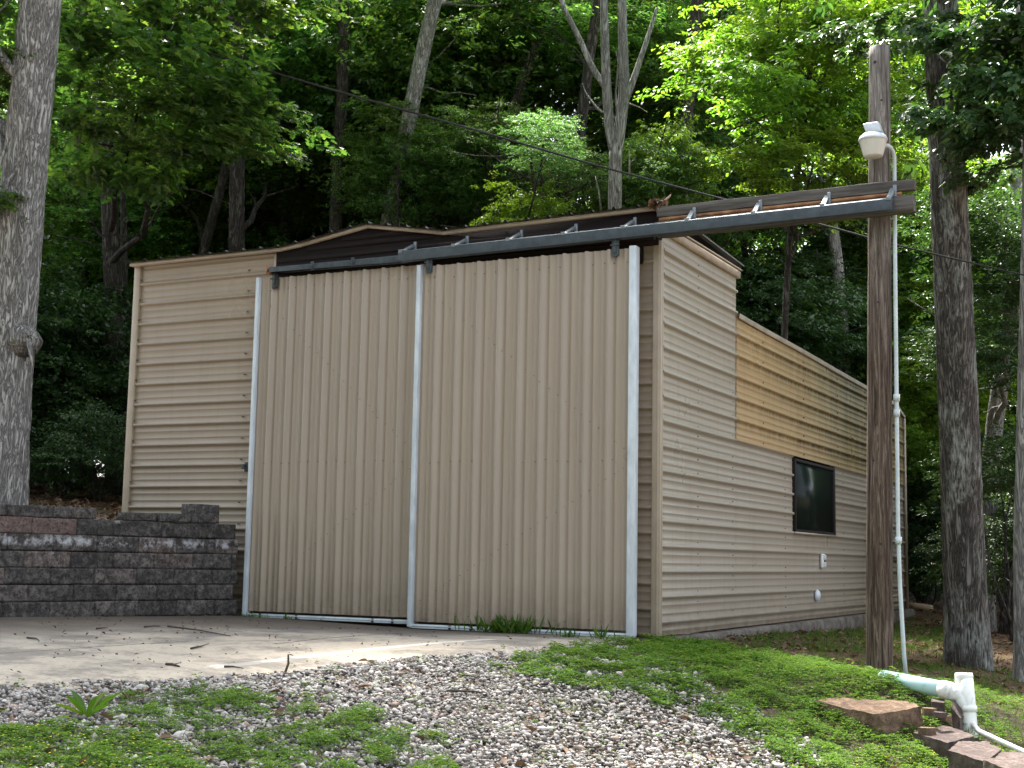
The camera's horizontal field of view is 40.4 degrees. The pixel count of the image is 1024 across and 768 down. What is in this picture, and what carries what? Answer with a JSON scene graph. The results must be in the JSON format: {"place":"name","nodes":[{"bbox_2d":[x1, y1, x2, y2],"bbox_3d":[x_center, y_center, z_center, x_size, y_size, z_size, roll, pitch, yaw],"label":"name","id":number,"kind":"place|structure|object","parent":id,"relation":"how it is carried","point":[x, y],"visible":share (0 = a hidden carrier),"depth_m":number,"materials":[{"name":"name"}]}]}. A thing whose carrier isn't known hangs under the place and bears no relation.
{"place":"outdoors","nodes":[
{"label":"outdoors","id":0,"kind":"place"},
{"bbox_2d":[0,616,651,690],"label":"driveway","id":1,"kind":"structure","parent":0,"point":[34,661],"depth_m":10.44,"materials":[{"name":"concrete"}]},
{"bbox_2d":[454,611,561,633],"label":"grass tuft","id":2,"kind":"object","parent":1,"relation":"on","point":[514,626],"visible":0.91,"depth_m":12.75,"materials":[{"name":"green plant"}]},
{"bbox_2d":[552,626,579,637],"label":"grass tuft","id":3,"kind":"object","parent":1,"relation":"on","point":[568,634],"visible":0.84,"depth_m":12.15,"materials":[{"name":"plant"}]},
{"bbox_2d":[588,624,614,639],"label":"grass tuft","id":4,"kind":"object","parent":1,"relation":"on","point":[599,635],"visible":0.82,"depth_m":12.02,"materials":[{"name":"plant"}]},
{"bbox_2d":[0,642,838,767],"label":"gravel","id":5,"kind":"structure","parent":0,"point":[649,755],"depth_m":8.21,"materials":[{"name":"grey gravel"}]},
{"bbox_2d":[0,476,1023,767],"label":"ground","id":6,"kind":"structure","parent":0,"point":[852,746],"depth_m":9.23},
{"bbox_2d":[0,86,103,471],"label":"forest tree","id":7,"kind":"object","parent":6,"relation":"on","point":[62,139],"visible":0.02,"depth_m":27.22,"materials":[{"name":"green plant"}]},
{"bbox_2d":[0,0,133,504],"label":"tree","id":8,"kind":"object","parent":6,"relation":"on","point":[28,66],"visible":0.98,"depth_m":13.03,"materials":[{"name":"grey plant"}]},
{"bbox_2d":[29,362,110,489],"bbox_3d":[-7.393,0.602,20.921,3.353,2.101,3.580,-3,-8,27],"label":"shrub","id":9,"kind":"object","parent":6,"relation":"on","point":[32,485],"visible":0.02,"depth_m":20.67,"materials":[{"name":"green plant"}]},
{"bbox_2d":[29,421,124,498],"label":"shrub","id":10,"kind":"object","parent":6,"relation":"on","point":[68,487],"visible":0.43,"depth_m":18.73,"materials":[{"name":"green plant"}]},
{"bbox_2d":[30,260,124,444],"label":"forest tree","id":11,"kind":"object","parent":6,"relation":"on","point":[44,299],"visible":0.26,"depth_m":19.90,"materials":[{"name":"green plant"}]},
{"bbox_2d":[30,394,126,502],"bbox_3d":[-5.412,0.904,18.613,2.268,1.501,2.201,4,-8,-22],"label":"shrub","id":12,"kind":"object","parent":6,"relation":"on","point":[79,448],"visible":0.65,"depth_m":18.18,"materials":[{"name":"green plant"}]},
{"bbox_2d":[72,95,88,483],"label":"forest tree","id":13,"kind":"object","parent":6,"relation":"on","point":[85,273],"visible":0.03,"depth_m":24.37,"materials":[{"name":"green plant"}]},
{"bbox_2d":[30,279,133,489],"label":"forest tree","id":14,"kind":"object","parent":6,"relation":"on","point":[91,377],"visible":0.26,"depth_m":20.01,"materials":[{"name":"green plant"}]},
{"bbox_2d":[32,223,133,439],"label":"forest tree","id":15,"kind":"object","parent":6,"relation":"on","point":[94,340],"visible":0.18,"depth_m":20.53,"materials":[{"name":"green plant"}]},
{"bbox_2d":[53,689,122,716],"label":"broadleaf weed","id":16,"kind":"object","parent":6,"relation":"on","point":[96,703],"visible":1,"depth_m":7.25,"materials":[{"name":"green plant"}]},
{"bbox_2d":[47,265,131,480],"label":"forest tree","id":17,"kind":"object","parent":6,"relation":"on","point":[100,280],"visible":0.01,"depth_m":24.03,"materials":[{"name":"green plant"}]},
{"bbox_2d":[40,131,194,482],"bbox_3d":[-7.515,-1.148,24.248,3.784,6.670,3.718,-1,-8,19],"label":"forest tree","id":18,"kind":"object","parent":6,"relation":"on","point":[71,226],"visible":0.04,"depth_m":23.86,"materials":[{"name":"green plant"}]},
{"bbox_2d":[0,503,237,616],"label":"retaining wall","id":19,"kind":"structure","parent":6,"relation":"on","point":[92,576],"depth_m":13.38,"materials":[{"name":"grey concrete"}]},
{"bbox_2d":[117,512,155,520],"bbox_3d":[-3.712,1.315,13.792,0.235,0.075,0.300,-4,-9,38],"label":"concrete block","id":20,"kind":"object","parent":19,"relation":"on","point":[132,516],"depth_m":13.71,"materials":[{"name":"grey concrete"}]},
{"bbox_2d":[151,513,190,521],"bbox_3d":[-3.445,1.350,14.052,0.340,0.085,0.237,8,-10,-44],"label":"concrete block","id":21,"kind":"object","parent":19,"relation":"on","point":[169,517],"depth_m":13.95,"materials":[{"name":"concrete"}]},
{"bbox_2d":[181,504,219,523],"bbox_3d":[-3.207,1.337,14.333,0.212,0.190,0.330,-4,-9,37],"label":"concrete block","id":22,"kind":"object","parent":19,"relation":"on","point":[204,513],"depth_m":14.24,"materials":[{"name":"grey concrete"}]},
{"bbox_2d":[0,2,254,381],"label":"tree","id":23,"kind":"object","parent":6,"relation":"on","point":[123,230],"visible":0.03,"depth_m":21.87,"materials":[{"name":"green plant"}]},
{"bbox_2d":[115,119,212,228],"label":"tree","id":24,"kind":"object","parent":6,"relation":"on","point":[182,190],"visible":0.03,"depth_m":25.77,"materials":[{"name":"green plant"}]},
{"bbox_2d":[41,129,288,316],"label":"forest tree","id":25,"kind":"object","parent":6,"relation":"on","point":[139,252],"visible":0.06,"depth_m":24.27,"materials":[{"name":"green plant"}]},
{"bbox_2d":[59,22,304,254],"bbox_3d":[-5.727,-2.535,24.755,4.169,9.332,4.865,1,-7,-1],"label":"tree","id":26,"kind":"object","parent":6,"relation":"on","point":[207,234],"visible":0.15,"depth_m":23.98,"materials":[{"name":"green plant"}]},
{"bbox_2d":[0,0,375,495],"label":"tree","id":27,"kind":"object","parent":6,"relation":"on","point":[202,91],"visible":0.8,"depth_m":17.73,"materials":[{"name":"green plant"}]},
{"bbox_2d":[88,14,1023,275],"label":"overhead cable","id":28,"kind":"object","parent":27,"relation":"attached to","point":[455,124],"visible":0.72,"depth_m":14.82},
{"bbox_2d":[161,128,304,255],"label":"forest tree","id":29,"kind":"object","parent":6,"relation":"on","point":[206,217],"visible":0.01,"depth_m":25.73,"materials":[{"name":"green plant"}]},
{"bbox_2d":[175,135,292,251],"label":"tree","id":30,"kind":"object","parent":6,"relation":"on","point":[204,198],"visible":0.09,"depth_m":25.47,"materials":[{"name":"green plant"}]},
{"bbox_2d":[70,0,462,250],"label":"tree","id":31,"kind":"object","parent":6,"relation":"on","point":[238,224],"visible":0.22,"depth_m":23.25,"materials":[{"name":"green plant"}]},
{"bbox_2d":[245,138,360,241],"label":"tree","id":32,"kind":"object","parent":6,"relation":"on","point":[292,229],"visible":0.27,"depth_m":24.71,"materials":[{"name":"green plant"}]},
{"bbox_2d":[257,139,365,239],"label":"tree","id":33,"kind":"object","parent":6,"relation":"on","point":[318,199],"visible":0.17,"depth_m":24.72,"materials":[{"name":"green plant"}]},
{"bbox_2d":[174,79,471,252],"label":"forest tree","id":34,"kind":"object","parent":6,"relation":"on","point":[277,241],"visible":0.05,"depth_m":24.63,"materials":[{"name":"green plant"}]},
{"bbox_2d":[188,0,488,243],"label":"tree","id":35,"kind":"object","parent":6,"relation":"on","point":[286,225],"visible":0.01,"depth_m":24.94,"materials":[{"name":"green plant"}]},
{"bbox_2d":[326,129,384,226],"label":"tree","id":36,"kind":"object","parent":6,"relation":"on","point":[359,220],"visible":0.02,"depth_m":25.49,"materials":[{"name":"green plant"}]},
{"bbox_2d":[178,0,538,230],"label":"tree","id":37,"kind":"object","parent":6,"relation":"on","point":[343,83],"visible":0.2,"depth_m":23.16,"materials":[{"name":"green plant"}]},
{"bbox_2d":[308,126,464,228],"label":"tree","id":38,"kind":"object","parent":6,"relation":"on","point":[379,181],"visible":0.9,"depth_m":21.71,"materials":[{"name":"green plant"}]},
{"bbox_2d":[330,99,499,227],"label":"tree","id":39,"kind":"object","parent":6,"relation":"on","point":[421,120],"visible":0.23,"depth_m":21.99,"materials":[{"name":"green plant"}]},
{"bbox_2d":[205,0,657,225],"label":"tree","id":40,"kind":"object","parent":6,"relation":"on","point":[421,54],"visible":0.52,"depth_m":22.98,"materials":[{"name":"green plant"}]},
{"bbox_2d":[412,112,532,228],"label":"tree","id":41,"kind":"object","parent":6,"relation":"on","point":[461,223],"visible":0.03,"depth_m":22.77,"materials":[{"name":"green plant"}]},
{"bbox_2d":[408,95,556,225],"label":"tree","id":42,"kind":"object","parent":6,"relation":"on","point":[468,140],"visible":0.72,"depth_m":21.26,"materials":[{"name":"green plant"}]},
{"bbox_2d":[0,633,1023,767],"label":"clover","id":43,"kind":"object","parent":6,"relation":"on","point":[705,647],"depth_m":8.53,"materials":[{"name":"green plant"}]},
{"bbox_2d":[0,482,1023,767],"bbox_3d":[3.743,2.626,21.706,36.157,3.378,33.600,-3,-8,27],"label":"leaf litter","id":44,"kind":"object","parent":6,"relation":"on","point":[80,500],"visible":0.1,"depth_m":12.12,"materials":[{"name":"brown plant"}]},
{"bbox_2d":[61,633,963,767],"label":"weeds","id":45,"kind":"object","parent":6,"relation":"on","point":[265,716],"visible":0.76,"depth_m":8.72,"materials":[{"name":"green plant"}]},
{"bbox_2d":[122,201,914,640],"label":"metal shed","id":46,"kind":"structure","parent":6,"relation":"on","point":[636,439],"depth_m":13.96,"materials":[{"name":"metal"}]},
{"bbox_2d":[242,264,424,623],"bbox_3d":[-1.863,0.576,14.202,2.150,3.622,0.126,-3,-8,27],"label":"sliding door","id":47,"kind":"structure","parent":46,"relation":"in","point":[328,466],"depth_m":14.19,"materials":[{"name":"beige metal"}]},
{"bbox_2d":[407,239,639,637],"bbox_3d":[0.080,0.492,13.112,2.335,3.652,0.120,-3,-8,27],"label":"sliding door","id":48,"kind":"structure","parent":46,"relation":"in","point":[524,496],"depth_m":13.08,"materials":[{"name":"beige metal"}]},
{"bbox_2d":[266,179,915,274],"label":"door track","id":49,"kind":"structure","parent":46,"relation":"attached to","point":[887,198],"depth_m":12.52,"materials":[{"name":"metal"}]},
{"bbox_2d":[648,194,670,211],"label":"dead leaf clump","id":50,"kind":"object","parent":46,"relation":"on","point":[656,202],"visible":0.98,"depth_m":12.86,"materials":[{"name":"brown plant"}]},
{"bbox_2d":[792,458,837,536],"bbox_3d":[3.800,1.452,17.493,0.090,0.900,2.010,-3,-8,27],"label":"window","id":51,"kind":"structure","parent":46,"relation":"in","point":[813,485],"depth_m":17.40,"materials":[{"name":"black glass"}]},
{"bbox_2d":[440,106,608,227],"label":"tree","id":52,"kind":"object","parent":6,"relation":"on","point":[540,173],"visible":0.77,"depth_m":19.62,"materials":[{"name":"green plant"}]},
{"bbox_2d":[358,0,708,222],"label":"tree","id":53,"kind":"object","parent":6,"relation":"on","point":[519,96],"visible":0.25,"depth_m":23.60,"materials":[{"name":"green plant"}]},
{"bbox_2d":[430,90,777,309],"bbox_3d":[1.647,-0.768,28.217,7.627,10.437,7.956,0,-7,7],"label":"forest tree","id":54,"kind":"object","parent":6,"relation":"on","point":[580,207],"depth_m":27.76,"materials":[{"name":"green plant"}]},
{"bbox_2d":[559,0,658,210],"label":"dead tree","id":55,"kind":"object","parent":6,"relation":"on","point":[615,135],"visible":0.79,"depth_m":18.95,"materials":[{"name":"grey plant"}]},
{"bbox_2d":[478,0,750,214],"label":"tree","id":56,"kind":"object","parent":6,"relation":"on","point":[592,38],"visible":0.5,"depth_m":22.57,"materials":[{"name":"green plant"}]},
{"bbox_2d":[563,101,732,233],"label":"tree","id":57,"kind":"object","parent":6,"relation":"on","point":[640,192],"visible":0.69,"depth_m":20.56,"materials":[{"name":"green plant"}]},
{"bbox_2d":[531,0,834,256],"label":"tree","id":58,"kind":"object","parent":6,"relation":"on","point":[699,16],"visible":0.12,"depth_m":23.09,"materials":[{"name":"green plant"}]},
{"bbox_2d":[573,115,814,288],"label":"forest tree","id":59,"kind":"object","parent":6,"relation":"on","point":[756,142],"depth_m":40.34,"materials":[{"name":"green plant"}]},
{"bbox_2d":[638,99,771,256],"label":"tree","id":60,"kind":"object","parent":6,"relation":"on","point":[727,235],"visible":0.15,"depth_m":22.97,"materials":[{"name":"green plant"}]},
{"bbox_2d":[578,110,849,303],"bbox_3d":[4.512,-0.824,31.609,8.348,11.424,8.708,3,-7,-14],"label":"forest tree","id":61,"kind":"object","parent":6,"relation":"on","point":[760,246],"depth_m":31.98,"materials":[{"name":"green plant"}]},
{"bbox_2d":[655,1,866,319],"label":"forest tree","id":62,"kind":"object","parent":6,"relation":"on","point":[743,249],"depth_m":26.62,"materials":[{"name":"green plant"}]},
{"bbox_2d":[717,229,827,347],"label":"forest tree","id":63,"kind":"object","parent":6,"relation":"on","point":[806,306],"visible":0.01,"depth_m":25.46,"materials":[{"name":"green plant"}]},
{"bbox_2d":[633,0,999,339],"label":"tree","id":64,"kind":"object","parent":6,"relation":"on","point":[810,103],"visible":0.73,"depth_m":16.86,"materials":[{"name":"green plant"}]},
{"bbox_2d":[729,248,926,366],"bbox_3d":[4.635,0.707,23.861,5.176,6.400,4.834,-3,-8,27],"label":"shrub","id":65,"kind":"object","parent":6,"relation":"on","point":[807,326],"visible":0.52,"depth_m":23.37,"materials":[{"name":"green plant"}]},
{"bbox_2d":[724,1,931,374],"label":"tree","id":66,"kind":"object","parent":6,"relation":"on","point":[835,258],"visible":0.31,"depth_m":25.23,"materials":[{"name":"green plant"}]},
{"bbox_2d":[769,301,935,383],"bbox_3d":[6.082,1.314,25.547,4.874,5.527,4.795,5,-8,-32],"label":"shrub","id":67,"kind":"object","parent":6,"relation":"on","point":[852,356],"visible":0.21,"depth_m":24.59,"materials":[{"name":"green plant"}]},
{"bbox_2d":[717,136,1017,493],"bbox_3d":[7.291,-0.151,29.331,7.581,9.945,7.267,8,-10,-43],"label":"forest tree","id":68,"kind":"object","parent":6,"relation":"on","point":[774,245],"visible":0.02,"depth_m":28.37,"materials":[{"name":"green plant"}]},
{"bbox_2d":[814,695,922,736],"bbox_3d":[2.385,2.278,9.305,0.634,0.362,0.846,5,-8,-29],"label":"flat stone","id":69,"kind":"object","parent":6,"relation":"on","point":[888,716],"visible":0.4,"depth_m":8.98,"materials":[{"name":"beige stone"}]},
{"bbox_2d":[787,0,971,279],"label":"forest tree","id":70,"kind":"object","parent":6,"relation":"on","point":[891,59],"visible":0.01,"depth_m":31.03,"materials":[{"name":"green plant"}]},
{"bbox_2d":[866,44,893,670],"bbox_3d":[3.135,-0.183,11.913,0.278,5.587,0.226,-3,-8,27],"label":"utility pole","id":71,"kind":"object","parent":6,"relation":"on","point":[879,588],"visible":0.9,"depth_m":11.78,"materials":[{"name":"brown wood"}]},
{"bbox_2d":[858,122,887,158],"bbox_3d":[3.105,-2.083,11.940,0.246,0.290,0.313,-3,-8,27],"label":"yard light","id":72,"kind":"object","parent":71,"relation":"attached to","point":[872,140],"visible":1,"depth_m":11.83,"materials":[{"name":"plastic"}]},
{"bbox_2d":[885,143,907,672],"bbox_3d":[3.206,0.219,11.706,0.178,4.584,0.142,3,-7,-16],"label":"conduit","id":73,"kind":"object","parent":71,"relation":"attached to","point":[896,415],"visible":0.92,"depth_m":11.73,"materials":[{"name":"plastic"}]},
{"bbox_2d":[741,153,1018,598],"bbox_3d":[8.244,0.134,28.033,7.017,9.206,6.727,-3,-8,31],"label":"forest tree","id":74,"kind":"object","parent":6,"relation":"on","point":[913,258],"visible":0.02,"depth_m":26.64,"materials":[{"name":"green plant"}]},
{"bbox_2d":[779,0,1023,670],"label":"tree","id":75,"kind":"object","parent":6,"relation":"on","point":[954,187],"visible":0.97,"depth_m":13.32,"materials":[{"name":"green plant"}]},
{"bbox_2d":[792,152,1013,584],"bbox_3d":[9.658,-0.295,33.868,8.254,11.295,8.610,4,-8,-22],"label":"forest tree","id":76,"kind":"object","parent":6,"relation":"on","point":[994,161],"depth_m":33.18,"materials":[{"name":"green plant"}]},
{"bbox_2d":[822,53,985,163],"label":"forest tree","id":77,"kind":"object","parent":6,"relation":"on","point":[911,93],"visible":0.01,"depth_m":33.20,"materials":[{"name":"green plant"}]},
{"bbox_2d":[807,82,1007,211],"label":"forest tree","id":78,"kind":"object","parent":6,"relation":"on","point":[922,150],"depth_m":46.27,"materials":[{"name":"green plant"}]},
{"bbox_2d":[816,57,1016,603],"bbox_3d":[7.774,-1.009,26.832,4.441,10.633,4.713,1,-7,2],"label":"tree","id":79,"kind":"object","parent":6,"relation":"on","point":[908,304],"visible":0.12,"depth_m":26.25,"materials":[{"name":"green plant"}]},
{"bbox_2d":[909,603,932,610],"bbox_3d":[6.878,3.762,23.449,0.131,0.145,0.433,8,-10,-43],"label":"log","id":80,"kind":"object","parent":6,"relation":"on","point":[919,606],"visible":0.75,"depth_m":23.40,"materials":[{"name":"wood"}]},
{"bbox_2d":[907,412,938,547],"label":"forest tree","id":81,"kind":"object","parent":6,"relation":"on","point":[914,519],"visible":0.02,"depth_m":26.12,"materials":[{"name":"green plant"}]},
{"bbox_2d":[831,307,1015,489],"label":"forest tree","id":82,"kind":"object","parent":6,"relation":"on","point":[921,415],"visible":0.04,"depth_m":25.62,"materials":[{"name":"green plant"}]},
{"bbox_2d":[878,670,977,737],"bbox_3d":[2.793,2.175,9.418,0.215,0.483,0.796,6,-9,-36],"label":"drain pipe","id":83,"kind":"object","parent":6,"relation":"on","point":[961,692],"visible":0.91,"depth_m":9.20,"materials":[{"name":"white plastic"}]},
{"bbox_2d":[922,707,936,716],"bbox_3d":[2.702,2.119,8.994,0.081,0.050,0.096,0,-7,5],"label":"stone chip","id":84,"kind":"object","parent":6,"relation":"on","point":[927,711],"visible":0.94,"depth_m":8.97,"materials":[{"name":"beige stone"}]},
{"bbox_2d":[849,306,1017,496],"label":"forest tree","id":85,"kind":"object","parent":6,"relation":"on","point":[919,436],"visible":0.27,"depth_m":24.16,"materials":[{"name":"green plant"}]},
{"bbox_2d":[931,698,944,716],"bbox_3d":[2.817,2.139,9.194,0.086,0.109,0.183,-1,-7,18],"label":"brick","id":86,"kind":"object","parent":6,"relation":"on","point":[938,704],"visible":0.56,"depth_m":9.13,"materials":[{"name":"purple stone"}]},
{"bbox_2d":[913,725,974,758],"bbox_3d":[2.732,2.265,8.809,0.346,0.152,0.556,3,-7,-16],"label":"flagstone","id":87,"kind":"object","parent":6,"relation":"on","point":[942,740],"visible":0.54,"depth_m":8.68,"materials":[{"name":"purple stone"}]},
{"bbox_2d":[918,727,935,735],"bbox_3d":[2.615,2.194,8.797,0.101,0.050,0.086,3,-7,-14],"label":"stone chip","id":88,"kind":"object","parent":87,"relation":"on","point":[928,731],"visible":1,"depth_m":8.76,"materials":[{"name":"beige stone"}]},
{"bbox_2d":[891,0,1014,607],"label":"forest tree","id":89,"kind":"object","parent":6,"relation":"on","point":[976,3],"visible":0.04,"depth_m":27.52,"materials":[{"name":"green plant"}]},
{"bbox_2d":[893,491,1013,633],"bbox_3d":[6.813,2.497,19.553,2.718,2.111,2.791,-3,-8,27],"label":"shrub","id":90,"kind":"object","parent":6,"relation":"on","point":[995,560],"visible":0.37,"depth_m":19.27,"materials":[{"name":"green plant"}]},
{"bbox_2d":[906,460,1002,599],"bbox_3d":[7.812,2.789,26.145,4.312,2.813,4.187,2,-7,-10],"label":"shrub","id":91,"kind":"object","parent":6,"relation":"on","point":[931,502],"visible":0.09,"depth_m":25.33,"materials":[{"name":"green plant"}]},
{"bbox_2d":[908,439,1001,543],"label":"forest tree","id":92,"kind":"object","parent":6,"relation":"on","point":[917,500],"visible":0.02,"depth_m":26.83,"materials":[{"name":"green plant"}]},
{"bbox_2d":[908,408,1001,595],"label":"forest tree","id":93,"kind":"object","parent":6,"relation":"on","point":[930,533],"visible":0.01,"depth_m":27.41,"materials":[{"name":"green plant"}]},
{"bbox_2d":[950,700,962,729],"bbox_3d":[2.897,2.184,9.050,0.068,0.249,0.309,-2,-8,23],"label":"stone","id":94,"kind":"object","parent":6,"relation":"on","point":[957,715],"visible":0.85,"depth_m":8.98,"materials":[{"name":"stone"}]},
{"bbox_2d":[891,1,1022,631],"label":"tree","id":95,"kind":"object","parent":6,"relation":"on","point":[1006,284],"visible":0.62,"depth_m":18.82,"materials":[{"name":"green plant"}]},
{"bbox_2d":[907,497,1007,604],"bbox_3d":[7.610,2.907,24.864,4.136,2.312,4.309,2,-7,-10],"label":"shrub","id":96,"kind":"object","parent":6,"relation":"on","point":[914,558],"visible":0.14,"depth_m":24.38,"materials":[{"name":"green plant"}]},
{"bbox_2d":[901,9,1023,681],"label":"tree","id":97,"kind":"object","parent":6,"relation":"on","point":[1009,30],"visible":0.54,"depth_m":12.57,"materials":[{"name":"green plant"}]},
{"bbox_2d":[909,423,1015,641],"bbox_3d":[6.377,1.841,17.760,2.730,3.016,3.004,-3,-8,27],"label":"shrub","id":98,"kind":"object","parent":6,"relation":"on","point":[990,487],"visible":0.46,"depth_m":17.89,"materials":[{"name":"green plant"}]},
{"bbox_2d":[946,741,1001,767],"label":"flagstone","id":99,"kind":"object","parent":6,"relation":"on","point":[966,754],"visible":0.82,"depth_m":8.21,"materials":[{"name":"brown stone"}]},
{"bbox_2d":[931,159,1016,465],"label":"forest tree","id":100,"kind":"object","parent":6,"relation":"on","point":[1015,406],"visible":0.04,"depth_m":28.56,"materials":[{"name":"green plant"}]},
{"bbox_2d":[938,417,1016,584],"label":"forest tree","id":101,"kind":"object","parent":6,"relation":"on","point":[1012,500],"visible":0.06,"depth_m":20.38,"materials":[{"name":"green plant"}]},
{"bbox_2d":[971,721,1023,752],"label":"white pipe","id":102,"kind":"object","parent":6,"relation":"on","point":[985,734],"visible":0.95,"depth_m":8.90,"materials":[{"name":"plastic"}]},
{"bbox_2d":[982,426,1015,565],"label":"forest tree","id":103,"kind":"object","parent":6,"relation":"on","point":[1000,502],"depth_m":22.76,"materials":[{"name":"green plant"}]},
{"bbox_2d":[983,751,1023,767],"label":"flagstone","id":104,"kind":"object","parent":6,"relation":"on","point":[1013,759],"visible":1,"depth_m":7.94,"materials":[{"name":"brown stone"}]},
{"bbox_2d":[3,616,1023,767],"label":"grass","id":105,"kind":"structure","parent":0,"point":[855,635],"depth_m":12.33,"materials":[{"name":"green plant"}]},
{"bbox_2d":[98,3,1014,476],"label":"sky","id":106,"kind":"structure","parent":0,"point":[979,3],"materials":[{"name":"white"}]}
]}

